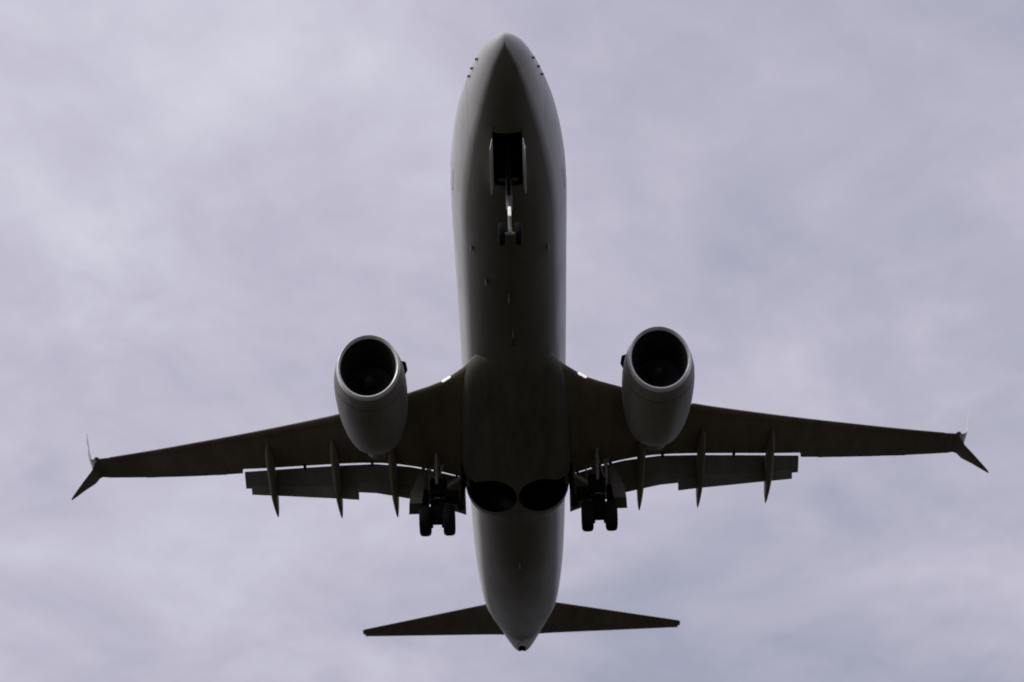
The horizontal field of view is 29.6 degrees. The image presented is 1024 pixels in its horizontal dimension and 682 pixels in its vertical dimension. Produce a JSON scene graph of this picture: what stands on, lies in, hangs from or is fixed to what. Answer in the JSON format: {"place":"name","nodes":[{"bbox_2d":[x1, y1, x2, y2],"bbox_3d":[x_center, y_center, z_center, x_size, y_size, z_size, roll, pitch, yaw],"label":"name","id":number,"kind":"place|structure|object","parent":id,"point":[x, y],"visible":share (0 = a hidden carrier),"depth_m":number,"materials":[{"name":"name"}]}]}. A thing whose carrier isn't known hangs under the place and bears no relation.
{"place":"outdoors","nodes":[
{"label":"outdoors","id":0,"kind":"place"},
{"bbox_2d":[0,0,1023,681],"label":"sky","id":1,"kind":"structure","parent":0,"point":[203,203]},
{"bbox_2d":[72,32,988,650],"bbox_3d":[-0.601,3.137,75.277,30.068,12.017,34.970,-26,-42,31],"label":"passenger airplane","id":2,"kind":"object","parent":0,"point":[516,424],"visible":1,"depth_m":69.78,"materials":[{"name":"paint"}]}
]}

